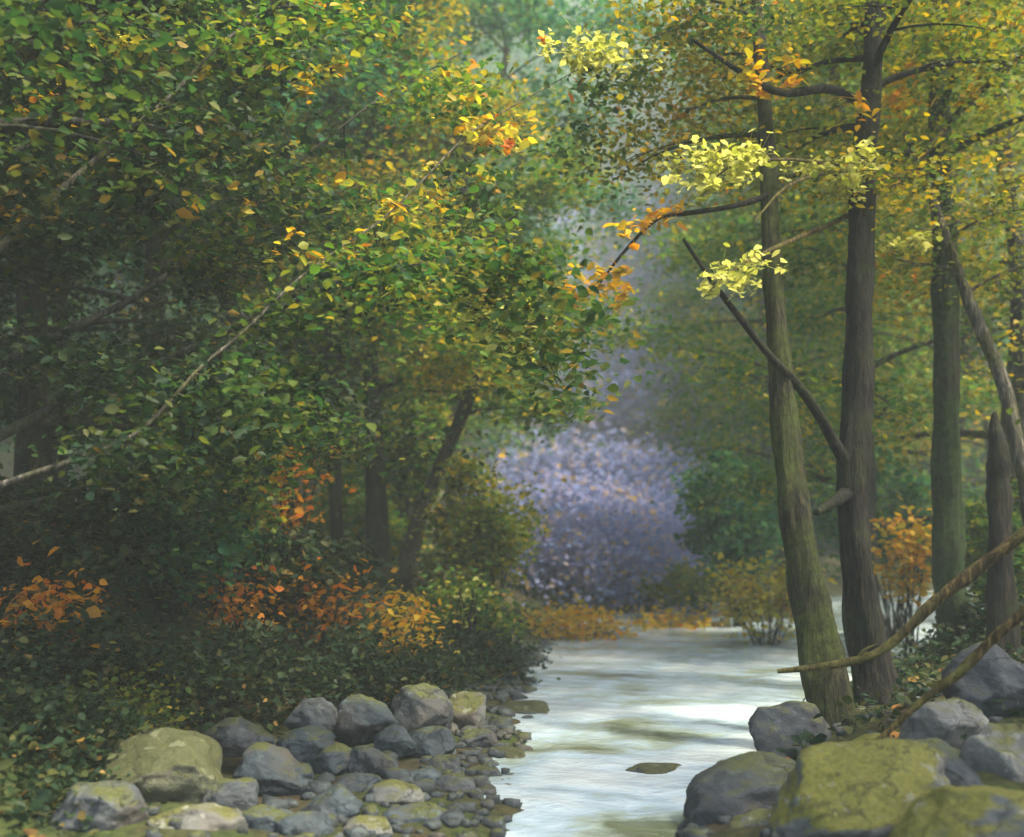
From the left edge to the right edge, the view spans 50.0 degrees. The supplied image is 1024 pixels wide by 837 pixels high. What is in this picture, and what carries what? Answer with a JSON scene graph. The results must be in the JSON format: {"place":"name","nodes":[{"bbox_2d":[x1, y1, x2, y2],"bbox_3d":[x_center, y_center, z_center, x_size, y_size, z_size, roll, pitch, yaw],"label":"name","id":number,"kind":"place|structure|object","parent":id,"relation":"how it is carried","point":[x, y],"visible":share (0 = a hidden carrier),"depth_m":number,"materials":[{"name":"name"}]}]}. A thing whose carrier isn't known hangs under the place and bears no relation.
{"place":"outdoors","nodes":[
{"label":"outdoors","id":0,"kind":"place"},
{"bbox_2d":[0,44,1023,836],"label":"ground","id":1,"kind":"structure","parent":0,"point":[482,830],"depth_m":9.17,"materials":[{"name":"soil"}]},
{"bbox_2d":[0,539,107,683],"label":"shrub","id":2,"kind":"object","parent":1,"relation":"on","point":[56,605],"visible":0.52,"depth_m":7.39,"materials":[{"name":"orange plant"}]},
{"bbox_2d":[0,708,171,836],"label":"shrub","id":3,"kind":"object","parent":1,"relation":"on","point":[56,791],"visible":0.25,"depth_m":5.47,"materials":[{"name":"green plant"}]},
{"bbox_2d":[0,7,185,478],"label":"leafy tree","id":4,"kind":"object","parent":1,"relation":"on","point":[71,418],"visible":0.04,"depth_m":16.67,"materials":[{"name":"green plant"}]},
{"bbox_2d":[0,445,188,618],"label":"shrub","id":5,"kind":"object","parent":1,"relation":"on","point":[68,503],"visible":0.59,"depth_m":8.26,"materials":[{"name":"green plant"}]},
{"bbox_2d":[0,636,189,786],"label":"shrub","id":6,"kind":"object","parent":1,"relation":"on","point":[72,719],"visible":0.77,"depth_m":6.16,"materials":[{"name":"green plant"}]},
{"bbox_2d":[49,780,148,830],"bbox_3d":[-2.041,1.947,5.462,0.470,0.267,0.392,0,-6,0],"label":"rock","id":7,"kind":"object","parent":1,"relation":"on","point":[112,810],"visible":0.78,"depth_m":5.32,"materials":[{"name":"stone"}]},
{"bbox_2d":[0,587,243,716],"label":"shrub","id":8,"kind":"object","parent":1,"relation":"on","point":[73,655],"visible":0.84,"depth_m":7.23,"materials":[{"name":"green plant"}]},
{"bbox_2d":[0,1,257,483],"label":"leafy tree","id":9,"kind":"object","parent":1,"relation":"on","point":[100,328],"visible":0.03,"depth_m":17.43,"materials":[{"name":"green plant"}]},
{"bbox_2d":[67,641,230,736],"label":"shrub","id":10,"kind":"object","parent":1,"relation":"on","point":[150,705],"visible":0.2,"depth_m":7.05,"materials":[{"name":"green plant"}]},
{"bbox_2d":[120,693,199,733],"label":"shrub","id":11,"kind":"object","parent":1,"relation":"on","point":[174,723],"visible":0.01,"depth_m":7.37,"materials":[{"name":"green plant"}]},
{"bbox_2d":[97,727,223,803],"bbox_3d":[-1.966,1.953,6.158,0.696,0.424,0.757,4,-7,-35],"label":"rock","id":12,"kind":"object","parent":1,"relation":"on","point":[187,764],"visible":0.62,"depth_m":5.94,"materials":[{"name":"stone"}]},
{"bbox_2d":[87,457,287,622],"bbox_3d":[-3.036,1.040,9.445,1.969,1.420,1.816,-3,-7,27],"label":"shrub","id":13,"kind":"object","parent":1,"relation":"on","point":[187,572],"visible":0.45,"depth_m":9.23,"materials":[{"name":"green plant"}]},
{"bbox_2d":[146,802,247,829],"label":"rock","id":14,"kind":"object","parent":1,"relation":"on","point":[208,816],"visible":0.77,"depth_m":5.36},
{"bbox_2d":[0,0,398,591],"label":"leafy tree","id":15,"kind":"object","parent":1,"relation":"on","point":[29,401],"visible":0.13,"depth_m":10.54,"materials":[{"name":"green plant"}]},
{"bbox_2d":[110,413,298,615],"bbox_3d":[-2.936,0.898,10.449,1.792,1.950,1.872,0,-6,0],"label":"shrub","id":16,"kind":"object","parent":1,"relation":"on","point":[252,509],"visible":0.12,"depth_m":10.37,"materials":[{"name":"green plant"}]},
{"bbox_2d":[200,777,258,809],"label":"rock","id":17,"kind":"object","parent":1,"relation":"on","point":[240,793],"visible":0.6,"depth_m":5.91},
{"bbox_2d":[204,717,274,757],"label":"rock","id":18,"kind":"object","parent":1,"relation":"on","point":[235,737],"visible":0.66,"depth_m":6.87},
{"bbox_2d":[185,562,295,649],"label":"shrub","id":19,"kind":"object","parent":1,"relation":"on","point":[232,611],"visible":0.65,"depth_m":9.45,"materials":[{"name":"orange plant"}]},
{"bbox_2d":[129,599,385,730],"bbox_3d":[-2.024,1.925,8.246,1.940,1.098,1.843,0,-6,0],"label":"shrub","id":20,"kind":"object","parent":1,"relation":"on","point":[271,672],"visible":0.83,"depth_m":8.22,"materials":[{"name":"green plant"}]},
{"bbox_2d":[22,0,495,548],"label":"leafy tree","id":21,"kind":"object","parent":1,"relation":"on","point":[352,84],"visible":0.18,"depth_m":13.64,"materials":[{"name":"green plant"}]},
{"bbox_2d":[242,804,284,831],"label":"rock","id":22,"kind":"object","parent":1,"relation":"on","point":[260,817],"visible":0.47,"depth_m":5.50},
{"bbox_2d":[0,0,533,586],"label":"leafy tree","id":23,"kind":"object","parent":1,"relation":"on","point":[150,274],"visible":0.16,"depth_m":11.87,"materials":[{"name":"green plant"}]},
{"bbox_2d":[231,742,313,796],"bbox_3d":[-1.391,2.060,6.406,0.482,0.331,0.385,0,-6,0],"label":"rock","id":24,"kind":"object","parent":1,"relation":"on","point":[269,767],"visible":0.69,"depth_m":6.28,"materials":[{"name":"stone"}]},
{"bbox_2d":[88,2,503,550],"bbox_3d":[-4.038,-3.630,17.922,7.370,12.361,8.728,3,-6,-23],"label":"leafy tree","id":25,"kind":"object","parent":1,"relation":"on","point":[335,124],"visible":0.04,"depth_m":16.81,"materials":[{"name":"green plant"}]},
{"bbox_2d":[244,446,356,547],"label":"shrub","id":26,"kind":"object","parent":1,"relation":"on","point":[300,512],"visible":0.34,"depth_m":11.40,"materials":[{"name":"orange plant"}]},
{"bbox_2d":[274,811,333,836],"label":"rock","id":27,"kind":"object","parent":1,"relation":"on","point":[317,823],"visible":0.86,"depth_m":5.50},
{"bbox_2d":[294,763,313,779],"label":"rock","id":28,"kind":"object","parent":1,"relation":"on","point":[304,770],"visible":0.3,"depth_m":6.38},
{"bbox_2d":[276,723,335,766],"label":"rock","id":29,"kind":"object","parent":1,"relation":"on","point":[307,743],"visible":0.61,"depth_m":6.94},
{"bbox_2d":[201,514,417,628],"bbox_3d":[-2.106,1.501,10.882,2.013,1.126,2.059,2,-6,-22],"label":"shrub","id":30,"kind":"object","parent":1,"relation":"on","point":[292,560],"visible":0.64,"depth_m":10.58,"materials":[{"name":"orange-red leaves"},{"name":"dark bark"}]},
{"bbox_2d":[284,697,337,730],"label":"rock","id":31,"kind":"object","parent":1,"relation":"on","point":[318,710],"visible":0.72,"depth_m":7.63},
{"bbox_2d":[97,0,566,563],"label":"slender tree","id":32,"kind":"object","parent":1,"relation":"on","point":[335,520],"visible":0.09,"depth_m":14.66,"materials":[{"name":"green plant"}]},
{"bbox_2d":[300,784,363,822],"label":"rock","id":33,"kind":"object","parent":1,"relation":"on","point":[341,803],"visible":0.64,"depth_m":5.80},
{"bbox_2d":[312,743,351,775],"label":"rock","id":34,"kind":"object","parent":1,"relation":"on","point":[334,759],"visible":0.77,"depth_m":6.86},
{"bbox_2d":[254,557,411,661],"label":"shrub","id":35,"kind":"object","parent":1,"relation":"on","point":[316,615],"visible":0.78,"depth_m":10.40,"materials":[{"name":"orange plant"}]},
{"bbox_2d":[257,405,419,542],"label":"shrub","id":36,"kind":"object","parent":1,"relation":"on","point":[348,475],"visible":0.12,"depth_m":21.20,"materials":[{"name":"green plant"}]},
{"bbox_2d":[267,477,446,566],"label":"shrub","id":37,"kind":"object","parent":1,"relation":"on","point":[396,533],"visible":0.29,"depth_m":17.54,"materials":[{"name":"green plant"}]},
{"bbox_2d":[336,772,381,791],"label":"rock","id":38,"kind":"object","parent":1,"relation":"on","point":[357,782],"visible":0.33,"depth_m":6.33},
{"bbox_2d":[332,694,398,744],"bbox_3d":[-1.063,2.152,7.834,0.462,0.344,0.445,4,-7,-35],"label":"rock","id":39,"kind":"object","parent":1,"relation":"on","point":[362,719],"visible":0.76,"depth_m":7.70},
{"bbox_2d":[343,815,392,834],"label":"rock","id":40,"kind":"object","parent":1,"relation":"on","point":[379,824],"visible":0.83,"depth_m":5.57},
{"bbox_2d":[345,745,398,774],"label":"rock","id":41,"kind":"object","parent":1,"relation":"on","point":[364,759],"visible":0.53,"depth_m":6.79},
{"bbox_2d":[172,0,591,592],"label":"slender tree","id":42,"kind":"object","parent":1,"relation":"on","point":[376,512],"visible":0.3,"depth_m":14.29,"materials":[{"name":"green plant"}]},
{"bbox_2d":[317,567,460,661],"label":"shrub","id":43,"kind":"object","parent":1,"relation":"on","point":[386,622],"visible":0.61,"depth_m":10.15,"materials":[{"name":"orange plant"}]},
{"bbox_2d":[373,724,417,756],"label":"rock","id":44,"kind":"object","parent":1,"relation":"on","point":[398,740],"visible":0.91,"depth_m":7.44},
{"bbox_2d":[367,779,424,804],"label":"rock","id":45,"kind":"object","parent":1,"relation":"on","point":[396,791],"visible":0.6,"depth_m":6.14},
{"bbox_2d":[287,611,513,708],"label":"shrub","id":46,"kind":"object","parent":1,"relation":"on","point":[392,674],"visible":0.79,"depth_m":9.49,"materials":[{"name":"green plant"}]},
{"bbox_2d":[343,375,473,565],"bbox_3d":[-1.887,0.940,19.057,2.466,3.561,2.163,0,-6,0],"label":"shrub","id":47,"kind":"object","parent":1,"relation":"on","point":[403,474],"visible":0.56,"depth_m":18.74,"materials":[{"name":"green plant"}]},
{"bbox_2d":[0,0,823,611],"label":"overhanging maple","id":48,"kind":"object","parent":1,"relation":"on","point":[126,150],"visible":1,"depth_m":7.13,"materials":[{"name":"green plant"}]},
{"bbox_2d":[382,801,447,823],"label":"rock","id":49,"kind":"object","parent":1,"relation":"on","point":[421,811],"visible":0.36,"depth_m":5.83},
{"bbox_2d":[391,683,452,732],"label":"rock","id":50,"kind":"object","parent":1,"relation":"on","point":[417,706],"visible":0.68,"depth_m":8.23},
{"bbox_2d":[411,768,441,780],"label":"rock","id":51,"kind":"object","parent":1,"relation":"on","point":[425,773],"visible":0.24,"depth_m":6.66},
{"bbox_2d":[405,726,456,757],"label":"rock","id":52,"kind":"object","parent":1,"relation":"on","point":[433,741],"visible":0.69,"depth_m":7.60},
{"bbox_2d":[264,0,601,524],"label":"leafy tree","id":53,"kind":"object","parent":1,"relation":"on","point":[471,426],"visible":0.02,"depth_m":25.56,"materials":[{"name":"green plant"}]},
{"bbox_2d":[425,754,461,772],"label":"rock","id":54,"kind":"object","parent":1,"relation":"on","point":[449,761],"visible":0.52,"depth_m":7.13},
{"bbox_2d":[435,773,476,791],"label":"rock","id":55,"kind":"object","parent":1,"relation":"on","point":[448,782],"visible":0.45,"depth_m":6.59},
{"bbox_2d":[389,558,540,647],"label":"shrub","id":56,"kind":"object","parent":1,"relation":"on","point":[484,611],"visible":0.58,"depth_m":12.14,"materials":[{"name":"green plant"}]},
{"bbox_2d":[449,691,485,727],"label":"rock","id":57,"kind":"object","parent":1,"relation":"on","point":[468,707],"visible":0.6,"depth_m":8.65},
{"bbox_2d":[429,576,518,652],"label":"shrub","id":58,"kind":"object","parent":1,"relation":"on","point":[471,619],"visible":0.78,"depth_m":11.82,"materials":[{"name":"green plant"}]},
{"bbox_2d":[457,728,497,747],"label":"rock","id":59,"kind":"object","parent":1,"relation":"on","point":[478,737],"visible":0.64,"depth_m":8.04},
{"bbox_2d":[264,62,692,595],"bbox_3d":[-0.919,-1.161,14.807,6.494,7.405,6.010,0,-6,0],"label":"slender tree","id":60,"kind":"object","parent":1,"relation":"on","point":[550,183],"visible":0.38,"depth_m":15.24,"materials":[{"name":"green plant"}]},
{"bbox_2d":[390,448,566,643],"bbox_3d":[-0.464,1.683,14.424,2.109,2.532,2.250,-1,-6,12],"label":"shrub","id":61,"kind":"object","parent":1,"relation":"on","point":[488,533],"visible":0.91,"depth_m":14.15,"materials":[{"name":"green plant"}]},
{"bbox_2d":[469,765,502,776],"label":"rock","id":62,"kind":"object","parent":1,"relation":"on","point":[494,771],"visible":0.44,"depth_m":7.23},
{"bbox_2d":[423,610,561,685],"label":"shrub","id":63,"kind":"object","parent":1,"relation":"on","point":[487,645],"visible":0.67,"depth_m":11.33,"materials":[{"name":"green plant"}]},
{"bbox_2d":[419,28,581,338],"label":"leafy tree","id":64,"kind":"object","parent":1,"relation":"on","point":[475,57],"visible":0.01,"depth_m":46.92,"materials":[{"name":"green plant"}]},
{"bbox_2d":[481,746,525,758],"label":"rock","id":65,"kind":"object","parent":1,"relation":"on","point":[511,752],"visible":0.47,"depth_m":7.86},
{"bbox_2d":[327,0,691,569],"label":"leafy tree","id":66,"kind":"object","parent":1,"relation":"on","point":[528,19],"visible":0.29,"depth_m":20.52,"materials":[{"name":"green plant"}]},
{"bbox_2d":[0,0,1023,552],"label":"wood","id":67,"kind":"object","parent":1,"relation":"on","point":[520,56],"visible":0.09,"depth_m":53.53,"materials":[{"name":"green leaves"},{"name":"grey bark"}]},
{"bbox_2d":[0,539,1023,836],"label":"ground cover","id":68,"kind":"object","parent":1,"relation":"on","point":[914,685],"visible":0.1,"depth_m":9.18,"materials":[{"name":"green plant"}]},
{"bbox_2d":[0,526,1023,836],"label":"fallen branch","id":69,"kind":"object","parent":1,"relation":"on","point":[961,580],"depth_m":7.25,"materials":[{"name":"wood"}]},
{"bbox_2d":[498,700,549,713],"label":"rock","id":70,"kind":"object","parent":1,"relation":"on","point":[539,706],"visible":0.45,"depth_m":9.80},
{"bbox_2d":[95,633,1002,836],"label":"shore pebbles","id":71,"kind":"object","parent":1,"relation":"on","point":[453,816],"visible":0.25,"depth_m":6.40,"materials":[{"name":"stone"}]},
{"bbox_2d":[510,592,645,641],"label":"shrub","id":72,"kind":"object","parent":1,"relation":"on","point":[574,621],"visible":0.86,"depth_m":16.63,"materials":[{"name":"orange plant"}]},
{"bbox_2d":[432,131,751,612],"bbox_3d":[6.520,-8.212,56.457,20.230,32.622,71.710,0,-6,0],"label":"violet wood","id":73,"kind":"object","parent":1,"relation":"on","point":[594,539],"visible":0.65,"depth_m":30.19,"materials":[{"name":"purple plant"}]},
{"bbox_2d":[620,596,737,629],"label":"shrub","id":74,"kind":"object","parent":1,"relation":"on","point":[687,622],"visible":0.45,"depth_m":18.59,"materials":[{"name":"orange plant"}]},
{"bbox_2d":[626,556,766,613],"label":"shrub","id":75,"kind":"object","parent":1,"relation":"on","point":[682,582],"visible":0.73,"depth_m":21.57,"materials":[{"name":"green plant"}]},
{"bbox_2d":[677,751,794,830],"bbox_3d":[1.284,2.040,5.950,0.789,0.432,0.515,0,-6,0],"label":"rock","id":76,"kind":"object","parent":1,"relation":"on","point":[741,784],"visible":0.64,"depth_m":5.84,"materials":[{"name":"stone"}]},
{"bbox_2d":[654,43,818,383],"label":"leafy tree","id":77,"kind":"object","parent":1,"relation":"on","point":[708,203],"visible":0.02,"depth_m":52.23,"materials":[{"name":"green plant"}]},
{"bbox_2d":[667,445,813,626],"bbox_3d":[3.910,2.138,18.793,2.478,3.382,2.263,0,-6,0],"label":"shrub","id":78,"kind":"object","parent":1,"relation":"on","point":[736,541],"visible":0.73,"depth_m":18.60,"materials":[{"name":"green plant"}]},
{"bbox_2d":[730,808,771,827],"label":"rock","id":79,"kind":"object","parent":1,"relation":"on","point":[754,817],"visible":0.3,"depth_m":5.49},
{"bbox_2d":[617,1,898,556],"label":"leafy tree","id":80,"kind":"object","parent":1,"relation":"on","point":[681,297],"visible":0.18,"depth_m":31.83,"materials":[{"name":"green plant"}]},
{"bbox_2d":[495,0,1023,731],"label":"mossy tree","id":81,"kind":"object","parent":1,"relation":"on","point":[815,626],"visible":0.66,"depth_m":8.92,"materials":[{"name":"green plant"}]},
{"bbox_2d":[694,546,836,644],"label":"shrub","id":82,"kind":"object","parent":1,"relation":"on","point":[761,605],"visible":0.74,"depth_m":15.74,"materials":[{"name":"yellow plant"}]},
{"bbox_2d":[748,701,831,756],"bbox_3d":[1.936,2.194,7.679,0.592,0.447,0.490,0,-6,0],"label":"rock","id":83,"kind":"object","parent":1,"relation":"on","point":[772,728],"visible":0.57,"depth_m":7.56,"materials":[{"name":"stone"}]},
{"bbox_2d":[589,0,1002,617],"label":"leafy tree","id":84,"kind":"object","parent":1,"relation":"on","point":[717,444],"visible":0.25,"depth_m":21.15,"materials":[{"name":"green plant"}]},
{"bbox_2d":[592,0,1023,612],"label":"leafy tree","id":85,"kind":"object","parent":1,"relation":"on","point":[812,474],"visible":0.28,"depth_m":15.14,"materials":[{"name":"green plant"}]},
{"bbox_2d":[602,0,1023,706],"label":"dark tree","id":86,"kind":"object","parent":1,"relation":"on","point":[862,616],"visible":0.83,"depth_m":9.01,"materials":[{"name":"brown plant"}]},
{"bbox_2d":[660,7,985,556],"bbox_3d":[8.999,-4.755,32.232,9.479,17.724,11.060,0,-6,0],"label":"leafy tree","id":87,"kind":"object","parent":1,"relation":"on","point":[825,545],"visible":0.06,"depth_m":32.01,"materials":[{"name":"green plant"}]},
{"bbox_2d":[653,0,1023,662],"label":"green tree","id":88,"kind":"object","parent":1,"relation":"on","point":[949,543],"visible":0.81,"depth_m":10.84,"materials":[{"name":"green plant"}]},
{"bbox_2d":[768,738,949,836],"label":"rock","id":89,"kind":"object","parent":1,"relation":"on","point":[862,788],"visible":0.91,"depth_m":5.04,"materials":[{"name":"stone"}]},
{"bbox_2d":[853,733,888,740],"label":"rock","id":90,"kind":"object","parent":1,"relation":"on","point":[870,737],"visible":0.07,"depth_m":6.38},
{"bbox_2d":[720,0,1023,594],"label":"leafy tree","id":91,"kind":"object","parent":1,"relation":"on","point":[1014,358],"visible":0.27,"depth_m":13.78,"materials":[{"name":"green plant"}]},
{"bbox_2d":[722,2,1023,503],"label":"leafy tree","id":92,"kind":"object","parent":1,"relation":"on","point":[972,387],"visible":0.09,"depth_m":19.76,"materials":[{"name":"green plant"}]},
{"bbox_2d":[808,439,971,637],"bbox_3d":[5.808,1.938,16.683,2.934,3.346,2.228,0,-6,0],"label":"shrub","id":93,"kind":"object","parent":1,"relation":"on","point":[911,494],"visible":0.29,"depth_m":16.63,"materials":[{"name":"green plant"}]},
{"bbox_2d":[869,505,933,655],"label":"shrub","id":94,"kind":"object","parent":1,"relation":"on","point":[907,587],"visible":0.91,"depth_m":13.84,"materials":[{"name":"orange plant"}]},
{"bbox_2d":[782,58,1023,525],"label":"pale leaning sapling","id":95,"kind":"object","parent":1,"relation":"on","point":[999,372],"visible":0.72,"depth_m":10.80,"materials":[{"name":"green plant"}]},
{"bbox_2d":[792,0,1023,505],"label":"leafy tree","id":96,"kind":"object","parent":1,"relation":"on","point":[982,415],"visible":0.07,"depth_m":25.96,"materials":[{"name":"green plant"}]},
{"bbox_2d":[815,0,1023,373],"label":"leafy tree","id":97,"kind":"object","parent":1,"relation":"on","point":[1003,251],"visible":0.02,"depth_m":37.16,"materials":[{"name":"green plant"}]},
{"bbox_2d":[898,697,988,747],"bbox_3d":[2.474,1.819,6.325,0.486,0.389,0.404,3,-7,-28],"label":"rock","id":98,"kind":"object","parent":1,"relation":"on","point":[946,720],"visible":0.46,"depth_m":6.21,"materials":[{"name":"stone"}]},
{"bbox_2d":[875,605,1023,739],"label":"fallen branch","id":99,"kind":"object","parent":1,"relation":"on","point":[972,659],"visible":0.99,"depth_m":5.73,"materials":[{"name":"wood"}]},
{"bbox_2d":[915,738,984,786],"bbox_3d":[2.080,1.811,5.449,0.661,0.417,0.539,-3,-6,24],"label":"rock","id":100,"kind":"object","parent":1,"relation":"on","point":[959,771],"visible":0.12,"depth_m":5.31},
{"bbox_2d":[888,784,1023,836],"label":"rock","id":101,"kind":"object","parent":1,"relation":"on","point":[948,810],"visible":0.95,"depth_m":4.54,"materials":[{"name":"stone"}]},
{"bbox_2d":[915,576,1023,651],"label":"shrub","id":102,"kind":"object","parent":1,"relation":"on","point":[976,616],"visible":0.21,"depth_m":10.56,"materials":[{"name":"green plant"}]},
{"bbox_2d":[917,474,1023,607],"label":"shrub","id":103,"kind":"object","parent":1,"relation":"on","point":[977,529],"visible":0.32,"depth_m":12.73,"materials":[{"name":"green plant"}]},
{"bbox_2d":[941,641,1023,717],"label":"rock","id":104,"kind":"object","parent":1,"relation":"on","point":[995,672],"visible":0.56,"depth_m":6.99,"materials":[{"name":"stone"}]},
{"bbox_2d":[959,722,1023,781],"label":"rock","id":105,"kind":"object","parent":1,"relation":"on","point":[998,749],"visible":0.57,"depth_m":5.39,"materials":[{"name":"stone"}]},
{"bbox_2d":[985,411,1023,658],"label":"broken snag","id":106,"kind":"object","parent":1,"relation":"on","point":[1001,601],"visible":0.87,"depth_m":9.48,"materials":[{"name":"brown plant"}]},
{"bbox_2d":[484,589,982,836],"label":"stream","id":107,"kind":"structure","parent":0,"point":[690,701],"depth_m":9.50,"materials":[{"name":"liquid"}]},
{"bbox_2d":[626,762,680,773],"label":"rock","id":108,"kind":"object","parent":107,"relation":"on","point":[654,768],"visible":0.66,"depth_m":7.39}
]}

